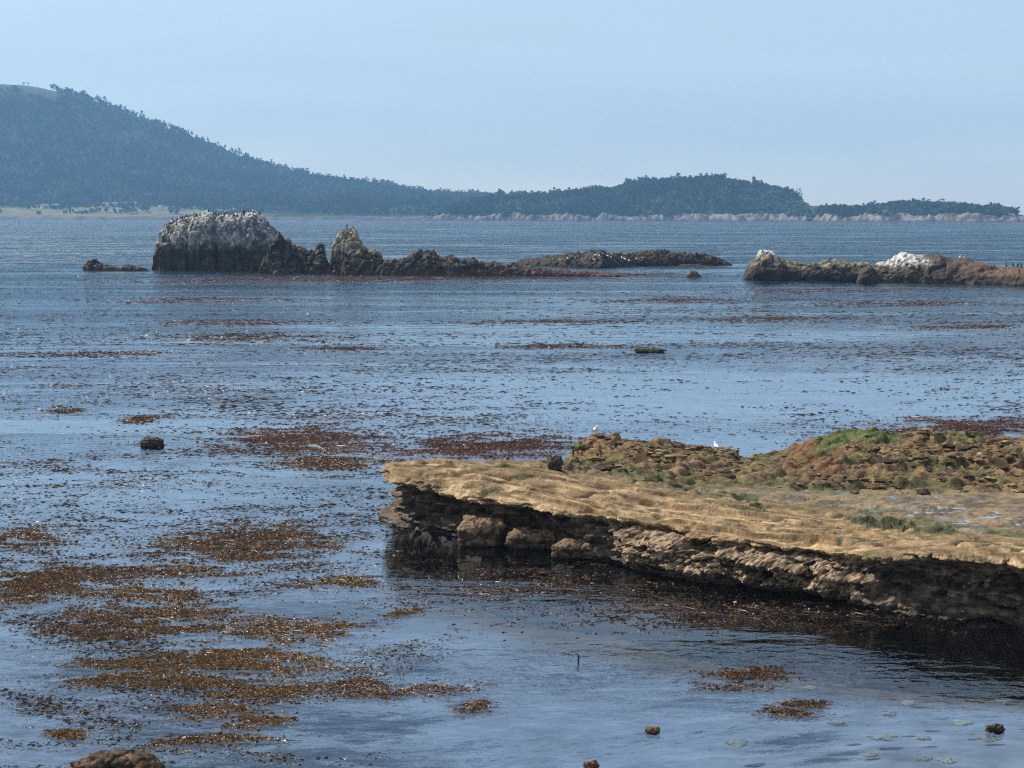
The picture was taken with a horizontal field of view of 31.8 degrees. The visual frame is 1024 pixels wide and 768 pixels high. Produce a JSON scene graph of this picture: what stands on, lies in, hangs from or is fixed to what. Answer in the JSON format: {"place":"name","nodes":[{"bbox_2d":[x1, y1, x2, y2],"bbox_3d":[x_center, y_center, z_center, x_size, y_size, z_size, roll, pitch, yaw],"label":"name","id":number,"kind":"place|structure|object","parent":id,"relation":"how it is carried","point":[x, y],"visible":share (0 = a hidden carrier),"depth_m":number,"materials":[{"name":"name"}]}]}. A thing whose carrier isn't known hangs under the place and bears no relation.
{"place":"outdoors","nodes":[
{"label":"outdoors","id":0,"kind":"place"},
{"bbox_2d":[0,84,853,221],"bbox_3d":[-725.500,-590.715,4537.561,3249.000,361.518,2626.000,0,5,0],"label":"hill","id":1,"kind":"structure","parent":0,"point":[25,214],"depth_m":3910.45,"materials":[{"name":"green plant"}]},
{"bbox_2d":[0,85,542,214],"bbox_3d":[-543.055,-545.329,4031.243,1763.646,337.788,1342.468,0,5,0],"label":"hill forest","id":2,"kind":"object","parent":1,"relation":"on","point":[318,191],"visible":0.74,"depth_m":4039.45,"materials":[{"name":"green plant"}]},
{"bbox_2d":[0,220,1023,767],"bbox_3d":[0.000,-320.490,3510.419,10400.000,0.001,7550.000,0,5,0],"label":"water","id":3,"kind":"structure","parent":0,"point":[698,382],"depth_m":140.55,"materials":[{"name":"blue liquid"}]},
{"bbox_2d":[0,519,100,566],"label":"kelp mat","id":4,"kind":"object","parent":3,"relation":"on","point":[31,538],"visible":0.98,"depth_m":61.06,"materials":[{"name":"brown plant"}]},
{"bbox_2d":[31,725,100,744],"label":"kelp mat","id":5,"kind":"object","parent":3,"relation":"on","point":[74,735],"visible":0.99,"depth_m":38.20,"materials":[{"name":"brown plant"}]},
{"bbox_2d":[28,405,103,416],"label":"kelp mat","id":6,"kind":"object","parent":3,"relation":"on","point":[64,411],"visible":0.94,"depth_m":101.04,"materials":[{"name":"brown plant"}]},
{"bbox_2d":[0,552,185,614],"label":"kelp mat","id":7,"kind":"object","parent":3,"relation":"on","point":[13,590],"visible":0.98,"depth_m":53.54,"materials":[{"name":"brown plant"}]},
{"bbox_2d":[0,349,212,357],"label":"kelp mat","id":8,"kind":"object","parent":3,"relation":"on","point":[96,355],"visible":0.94,"depth_m":142.37,"materials":[{"name":"brown plant"}]},
{"bbox_2d":[66,749,165,767],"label":"boulder","id":9,"kind":"object","parent":3,"relation":"in","point":[122,758],"visible":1,"depth_m":34.46,"materials":[{"name":"brown stone"}]},
{"bbox_2d":[82,258,151,275],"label":"sea rock","id":10,"kind":"object","parent":3,"relation":"in","point":[95,264],"visible":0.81,"depth_m":351.10,"materials":[{"name":"stone"}]},
{"bbox_2d":[17,667,217,696],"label":"kelp mat","id":11,"kind":"object","parent":3,"relation":"on","point":[118,678],"visible":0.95,"depth_m":42.62,"materials":[{"name":"brown plant"}]},
{"bbox_2d":[25,651,210,674],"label":"kelp mat","id":12,"kind":"object","parent":3,"relation":"on","point":[105,664],"visible":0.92,"depth_m":44.27,"materials":[{"name":"brown plant"}]},
{"bbox_2d":[111,412,172,426],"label":"kelp mat","id":13,"kind":"object","parent":3,"relation":"on","point":[134,419],"visible":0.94,"depth_m":96.62,"materials":[{"name":"brown plant"}]},
{"bbox_2d":[30,579,262,608],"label":"kelp mat","id":14,"kind":"object","parent":3,"relation":"on","point":[129,594],"visible":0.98,"depth_m":52.26,"materials":[{"name":"brown plant"}]},
{"bbox_2d":[139,436,164,449],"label":"sea rock","id":15,"kind":"object","parent":3,"relation":"in","point":[149,442],"visible":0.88,"depth_m":85.48,"materials":[{"name":"grey stone"}]},
{"bbox_2d":[0,588,326,663],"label":"kelp mat","id":16,"kind":"object","parent":3,"relation":"on","point":[98,615],"visible":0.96,"depth_m":48.80,"materials":[{"name":"brown plant"}]},
{"bbox_2d":[2,562,359,586],"bbox_3d":[-10.749,5.859,55.510,12.724,0.219,3.742,0,5,0],"label":"kelp mat","id":17,"kind":"object","parent":3,"relation":"on","point":[179,574],"visible":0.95,"depth_m":55.43,"materials":[{"name":"brown plant"}]},
{"bbox_2d":[101,669,269,698],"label":"kelp mat","id":18,"kind":"object","parent":3,"relation":"on","point":[184,682],"visible":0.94,"depth_m":42.37,"materials":[{"name":"brown plant"}]},
{"bbox_2d":[58,296,327,304],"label":"kelp mat","id":19,"kind":"object","parent":3,"relation":"on","point":[167,300],"visible":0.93,"depth_m":229.83,"materials":[{"name":"brown plant"}]},
{"bbox_2d":[105,699,299,729],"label":"kelp mat","id":20,"kind":"object","parent":3,"relation":"on","point":[207,712],"visible":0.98,"depth_m":39.97,"materials":[{"name":"brown plant"}]},
{"bbox_2d":[18,634,405,685],"bbox_3d":[-7.069,6.875,44.790,9.411,0.212,5.136,0,5,0],"label":"kelp mat","id":21,"kind":"object","parent":3,"relation":"on","point":[250,661],"visible":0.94,"depth_m":44.28,"materials":[{"name":"brown plant"}]},
{"bbox_2d":[151,211,277,276],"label":"bird rock","id":22,"kind":"object","parent":3,"relation":"on","point":[206,241],"visible":0.77,"depth_m":353.00,"materials":[{"name":"grey stone"}]},
{"bbox_2d":[61,330,384,342],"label":"kelp mat","id":23,"kind":"object","parent":3,"relation":"on","point":[232,335],"visible":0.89,"depth_m":162.10,"materials":[{"name":"brown plant"}]},
{"bbox_2d":[130,731,319,756],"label":"kelp mat","id":24,"kind":"object","parent":3,"relation":"on","point":[231,741],"visible":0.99,"depth_m":37.76,"materials":[{"name":"brown plant"}]},
{"bbox_2d":[107,316,359,327],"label":"kelp mat","id":25,"kind":"object","parent":3,"relation":"on","point":[245,320],"visible":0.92,"depth_m":184.43,"materials":[{"name":"brown plant"}]},
{"bbox_2d":[65,514,415,574],"bbox_3d":[-9.305,5.345,60.929,12.039,0.224,11.846,-2,6,-19],"label":"kelp mat","id":26,"kind":"object","parent":3,"relation":"on","point":[273,542],"visible":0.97,"depth_m":59.89,"materials":[{"name":"brown plant"}]},
{"bbox_2d":[211,709,311,736],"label":"kelp mat","id":27,"kind":"object","parent":3,"relation":"on","point":[264,723],"visible":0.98,"depth_m":39.13,"materials":[{"name":"brown plant"}]},
{"bbox_2d":[177,671,365,710],"bbox_3d":[-5.595,7.152,41.857,4.368,0.210,3.197,0,5,0],"label":"kelp mat","id":28,"kind":"object","parent":3,"relation":"on","point":[265,690],"visible":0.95,"depth_m":41.69,"materials":[{"name":"brown plant"}]},
{"bbox_2d":[258,231,329,277],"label":"craggy rock","id":29,"kind":"object","parent":3,"relation":"in","point":[282,256],"visible":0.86,"depth_m":336.78,"materials":[{"name":"stone"}]},
{"bbox_2d":[169,606,426,650],"bbox_3d":[-5.929,6.564,48.057,5.791,0.216,5.473,4,6,33],"label":"kelp mat","id":30,"kind":"object","parent":3,"relation":"on","point":[330,632],"visible":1,"depth_m":47.81,"materials":[{"name":"brown plant"}]},
{"bbox_2d":[180,410,423,469],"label":"kelp mat","id":31,"kind":"object","parent":3,"relation":"on","point":[292,437],"visible":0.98,"depth_m":88.07,"materials":[{"name":"brown plant"}]},
{"bbox_2d":[218,343,435,355],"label":"kelp mat","id":32,"kind":"object","parent":3,"relation":"on","point":[347,348],"visible":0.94,"depth_m":147.48,"materials":[{"name":"brown plant"}]},
{"bbox_2d":[221,448,454,479],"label":"kelp mat","id":33,"kind":"object","parent":3,"relation":"on","point":[340,462],"visible":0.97,"depth_m":79.89,"materials":[{"name":"brown plant"}]},
{"bbox_2d":[265,572,427,597],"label":"kelp mat","id":34,"kind":"object","parent":3,"relation":"on","point":[344,581],"visible":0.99,"depth_m":53.80,"materials":[{"name":"brown plant"}]},
{"bbox_2d":[307,676,396,692],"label":"kelp mat","id":35,"kind":"object","parent":3,"relation":"on","point":[366,680],"visible":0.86,"depth_m":42.41,"materials":[{"name":"brown plant"}]},
{"bbox_2d":[326,227,383,278],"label":"rock pinnacle","id":36,"kind":"object","parent":3,"relation":"in","point":[351,253],"visible":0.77,"depth_m":331.44,"materials":[{"name":"stone"}]},
{"bbox_2d":[7,273,723,284],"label":"kelp mat","id":37,"kind":"object","parent":3,"relation":"on","point":[344,278],"visible":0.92,"depth_m":306.15,"materials":[{"name":"brown plant"}]},
{"bbox_2d":[369,607,433,622],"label":"kelp mat","id":38,"kind":"object","parent":3,"relation":"on","point":[407,612],"visible":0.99,"depth_m":49.80,"materials":[{"name":"brown plant"}]},
{"bbox_2d":[303,679,508,706],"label":"kelp mat","id":39,"kind":"object","parent":3,"relation":"on","point":[403,694],"visible":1,"depth_m":41.62,"materials":[{"name":"brown plant"}]},
{"bbox_2d":[442,698,506,721],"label":"kelp mat","id":40,"kind":"object","parent":3,"relation":"on","point":[478,707],"visible":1,"depth_m":40.27,"materials":[{"name":"brown plant"}]},
{"bbox_2d":[307,421,642,464],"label":"kelp mat","id":41,"kind":"object","parent":3,"relation":"on","point":[442,445],"visible":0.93,"depth_m":85.40,"materials":[{"name":"brown plant"}]},
{"bbox_2d":[457,515,505,558],"bbox_3d":[-1.021,5.107,60.037,1.650,1.403,0.985,0,5,0],"label":"boulder","id":42,"kind":"object","parent":3,"relation":"in","point":[476,535],"visible":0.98,"depth_m":59.72,"materials":[{"name":"brown stone"}]},
{"bbox_2d":[380,249,626,281],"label":"reef ridge","id":43,"kind":"structure","parent":3,"relation":"in","point":[425,262],"depth_m":323.16,"materials":[{"name":"stone"}]},
{"bbox_2d":[0,276,1023,767],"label":"kelp","id":44,"kind":"object","parent":3,"relation":"on","point":[38,702],"visible":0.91,"depth_m":68.43},
{"bbox_2d":[300,561,740,624],"bbox_3d":[-0.220,6.120,52.770,10.166,0.217,10.068,-5,7,-41],"label":"kelp mat","id":45,"kind":"object","parent":3,"relation":"on","point":[534,587],"visible":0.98,"depth_m":52.85,"materials":[{"name":"brown plant"}]},
{"bbox_2d":[342,317,764,326],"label":"kelp mat","id":46,"kind":"object","parent":3,"relation":"on","point":[567,320],"visible":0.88,"depth_m":184.30,"materials":[{"name":"brown plant"}]},
{"bbox_2d":[551,538,595,566],"bbox_3d":[2.041,5.422,57.760,1.584,0.930,0.857,0,5,0],"label":"boulder","id":47,"kind":"object","parent":3,"relation":"in","point":[570,551],"visible":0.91,"depth_m":57.61,"materials":[{"name":"stone"}]},
{"bbox_2d":[575,652,579,671],"bbox_3d":[1.618,6.887,44.597,0.128,0.500,0.044,0,5,0],"label":"kelp stalk","id":48,"kind":"object","parent":3,"relation":"in","point":[577,662],"visible":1,"depth_m":44.59,"materials":[{"name":"black plant"}]},
{"bbox_2d":[414,341,753,350],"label":"kelp mat","id":49,"kind":"object","parent":3,"relation":"on","point":[552,346],"visible":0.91,"depth_m":149.84,"materials":[{"name":"brown plant"}]},
{"bbox_2d":[582,760,599,767],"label":"sea rock","id":50,"kind":"object","parent":3,"relation":"in","point":[591,764],"visible":1,"depth_m":35.92,"materials":[{"name":"brown stone"}]},
{"bbox_2d":[466,271,739,279],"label":"kelp mat","id":51,"kind":"object","parent":3,"relation":"on","point":[669,275],"visible":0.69,"depth_m":324.81,"materials":[{"name":"brown plant"}]},
{"bbox_2d":[516,249,732,272],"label":"reef","id":52,"kind":"object","parent":3,"relation":"on","point":[657,258],"visible":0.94,"depth_m":382.83},
{"bbox_2d":[518,589,755,637],"bbox_3d":[3.450,6.364,50.160,5.290,0.214,6.136,5,7,41],"label":"kelp mat","id":53,"kind":"object","parent":3,"relation":"on","point":[621,610],"visible":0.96,"depth_m":50.20,"materials":[{"name":"brown plant"}]},
{"bbox_2d":[634,347,666,354],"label":"sea rock","id":54,"kind":"object","parent":3,"relation":"in","point":[648,350],"visible":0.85,"depth_m":143.64,"materials":[{"name":"grey stone"}]},
{"bbox_2d":[645,726,659,734],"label":"sea rock","id":55,"kind":"object","parent":3,"relation":"in","point":[653,730],"visible":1,"depth_m":38.32,"materials":[{"name":"brown stone"}]},
{"bbox_2d":[345,594,991,645],"bbox_3d":[4.115,6.450,49.287,17.373,0.213,6.108,-1,5,-8],"label":"kelp mat","id":56,"kind":"object","parent":3,"relation":"on","point":[732,621],"visible":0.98,"depth_m":49.10,"materials":[{"name":"brown plant"}]},
{"bbox_2d":[676,264,706,269],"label":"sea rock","id":57,"kind":"object","parent":3,"relation":"in","point":[688,266],"visible":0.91,"depth_m":382.60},
{"bbox_2d":[684,271,702,281],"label":"sea rock","id":58,"kind":"object","parent":3,"relation":"in","point":[691,274],"visible":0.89,"depth_m":315.85,"materials":[{"name":"stone"}]},
{"bbox_2d":[584,294,813,304],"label":"kelp mat","id":59,"kind":"object","parent":3,"relation":"on","point":[682,300],"visible":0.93,"depth_m":229.92,"materials":[{"name":"brown plant"}]},
{"bbox_2d":[377,427,1023,701],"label":"rock shelf","id":60,"kind":"object","parent":3,"relation":"on","point":[844,519],"visible":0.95,"depth_m":57.55,"materials":[{"name":"stone"}]},
{"bbox_2d":[504,526,557,557],"bbox_3d":[0.665,5.249,59.540,1.874,1.010,0.976,0,5,0],"label":"boulder","id":61,"kind":"object","parent":60,"relation":"on","point":[521,540],"visible":0.9,"depth_m":59.28,"materials":[{"name":"brown stone"}]},
{"bbox_2d":[547,455,562,471],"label":"boulder","id":62,"kind":"object","parent":60,"relation":"on","point":[554,463],"visible":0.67,"depth_m":65.94,"materials":[{"name":"grey stone"}]},
{"bbox_2d":[725,739,747,747],"bbox_3d":[5.003,7.994,40.043,0.552,0.076,0.596,0,5,1],"label":"sunken stone","id":63,"kind":"object","parent":3,"relation":"on","point":[739,743],"visible":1,"depth_m":40.01,"materials":[{"name":"grey stone"}]},
{"bbox_2d":[669,662,814,697],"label":"kelp mat","id":64,"kind":"object","parent":3,"relation":"on","point":[756,677],"visible":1,"depth_m":42.86,"materials":[{"name":"brown plant"}]},
{"bbox_2d":[634,314,937,325],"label":"kelp mat","id":65,"kind":"object","parent":3,"relation":"on","point":[767,318],"visible":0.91,"depth_m":189.81,"materials":[{"name":"brown plant"}]},
{"bbox_2d":[748,696,850,722],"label":"kelp mat","id":66,"kind":"object","parent":3,"relation":"on","point":[800,710],"visible":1,"depth_m":40.14,"materials":[{"name":"brown plant"}]},
{"bbox_2d":[665,288,944,295],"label":"kelp mat","id":67,"kind":"object","parent":3,"relation":"on","point":[797,293],"visible":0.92,"depth_m":256.61,"materials":[{"name":"brown plant"}]},
{"bbox_2d":[741,249,876,286],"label":"islet","id":68,"kind":"object","parent":3,"relation":"on","point":[766,265],"visible":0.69,"depth_m":299.76,"materials":[{"name":"stone"}]},
{"bbox_2d":[803,685,820,690],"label":"sunken stone","id":69,"kind":"object","parent":3,"relation":"on","point":[809,688],"visible":1,"depth_m":44.63,"materials":[{"name":"grey stone"}]},
{"bbox_2d":[825,720,844,725],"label":"sunken stone","id":70,"kind":"object","parent":3,"relation":"on","point":[835,722],"visible":0.98,"depth_m":41.62,"materials":[{"name":"grey stone"}]},
{"bbox_2d":[856,265,880,288],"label":"boulder","id":71,"kind":"object","parent":3,"relation":"in","point":[868,274],"visible":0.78,"depth_m":287.60,"materials":[{"name":"stone"}]},
{"bbox_2d":[860,752,878,757],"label":"sunken stone","id":72,"kind":"object","parent":3,"relation":"on","point":[869,754],"visible":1,"depth_m":39.15,"materials":[{"name":"grey stone"}]},
{"bbox_2d":[866,733,897,740],"bbox_3d":[8.316,7.950,40.533,0.641,0.085,0.598,3,6,31],"label":"sunken stone","id":73,"kind":"object","parent":3,"relation":"on","point":[882,736],"visible":1,"depth_m":40.49,"materials":[{"name":"grey stone"}]},
{"bbox_2d":[881,711,896,716],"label":"sunken stone","id":74,"kind":"object","parent":3,"relation":"on","point":[891,714],"visible":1,"depth_m":42.33,"materials":[{"name":"grey stone"}]},
{"bbox_2d":[782,407,1023,443],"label":"kelp mat","id":75,"kind":"object","parent":3,"relation":"on","point":[955,425],"visible":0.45,"depth_m":93.96,"materials":[{"name":"brown plant"}]},
{"bbox_2d":[809,300,1006,308],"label":"kelp mat","id":76,"kind":"object","parent":3,"relation":"on","point":[933,303],"visible":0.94,"depth_m":221.19,"materials":[{"name":"brown plant"}]},
{"bbox_2d":[901,700,917,705],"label":"sunken stone","id":77,"kind":"object","parent":3,"relation":"on","point":[908,703],"visible":1,"depth_m":43.27,"materials":[{"name":"grey stone"}]},
{"bbox_2d":[913,756,932,761],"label":"sunken stone","id":78,"kind":"object","parent":3,"relation":"on","point":[923,758],"visible":1,"depth_m":38.87,"materials":[{"name":"grey stone"}]},
{"bbox_2d":[915,735,931,740],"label":"sunken stone","id":79,"kind":"object","parent":3,"relation":"on","point":[922,737],"visible":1,"depth_m":40.40,"materials":[{"name":"grey stone"}]},
{"bbox_2d":[858,321,1023,333],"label":"kelp mat","id":80,"kind":"object","parent":3,"relation":"on","point":[977,327],"visible":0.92,"depth_m":175.20,"materials":[{"name":"brown plant"}]},
{"bbox_2d":[937,757,955,763],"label":"sunken stone","id":81,"kind":"object","parent":3,"relation":"on","point":[947,760],"visible":1,"depth_m":38.71,"materials":[{"name":"grey stone"}]},
{"bbox_2d":[871,252,1023,288],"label":"islet","id":82,"kind":"object","parent":3,"relation":"on","point":[908,267],"visible":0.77,"depth_m":291.01,"materials":[{"name":"stone"}]},
{"bbox_2d":[952,719,973,725],"bbox_3d":[10.414,7.843,41.688,0.484,0.081,0.447,-3,6,-26],"label":"sunken stone","id":83,"kind":"object","parent":3,"relation":"on","point":[961,722],"visible":1,"depth_m":41.60,"materials":[{"name":"grey stone"}]},
{"bbox_2d":[978,735,1001,742],"bbox_3d":[10.731,7.957,40.426,0.521,0.082,0.511,0,5,-5],"label":"sunken stone","id":84,"kind":"object","parent":3,"relation":"on","point":[989,738],"visible":1,"depth_m":40.37,"materials":[{"name":"grey stone"}]},
{"bbox_2d":[985,723,1004,734],"bbox_3d":[10.326,7.381,38.489,0.430,0.260,0.268,0,5,0],"label":"sea rock","id":85,"kind":"object","parent":3,"relation":"in","point":[997,729],"visible":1,"depth_m":38.41,"materials":[{"name":"brown stone"}]},
{"bbox_2d":[993,698,1012,703],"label":"sunken stone","id":86,"kind":"object","parent":3,"relation":"on","point":[1004,701],"visible":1,"depth_m":43.46,"materials":[{"name":"grey stone"}]},
{"bbox_2d":[0,0,1023,214],"label":"sky","id":87,"kind":"structure","parent":0,"point":[848,102],"materials":[{"name":"blue"}]},
{"bbox_2d":[318,185,1023,224],"bbox_3d":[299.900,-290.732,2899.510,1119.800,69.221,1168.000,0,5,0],"label":"headland","id":88,"kind":"structure","parent":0,"point":[681,218],"depth_m":2795.56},
{"bbox_2d":[423,172,1019,216],"bbox_3d":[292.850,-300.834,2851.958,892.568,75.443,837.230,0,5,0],"label":"headland forest","id":89,"kind":"object","parent":88,"relation":"on","point":[790,204],"visible":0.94,"depth_m":2893.86,"materials":[{"name":"green plant"}]}
]}

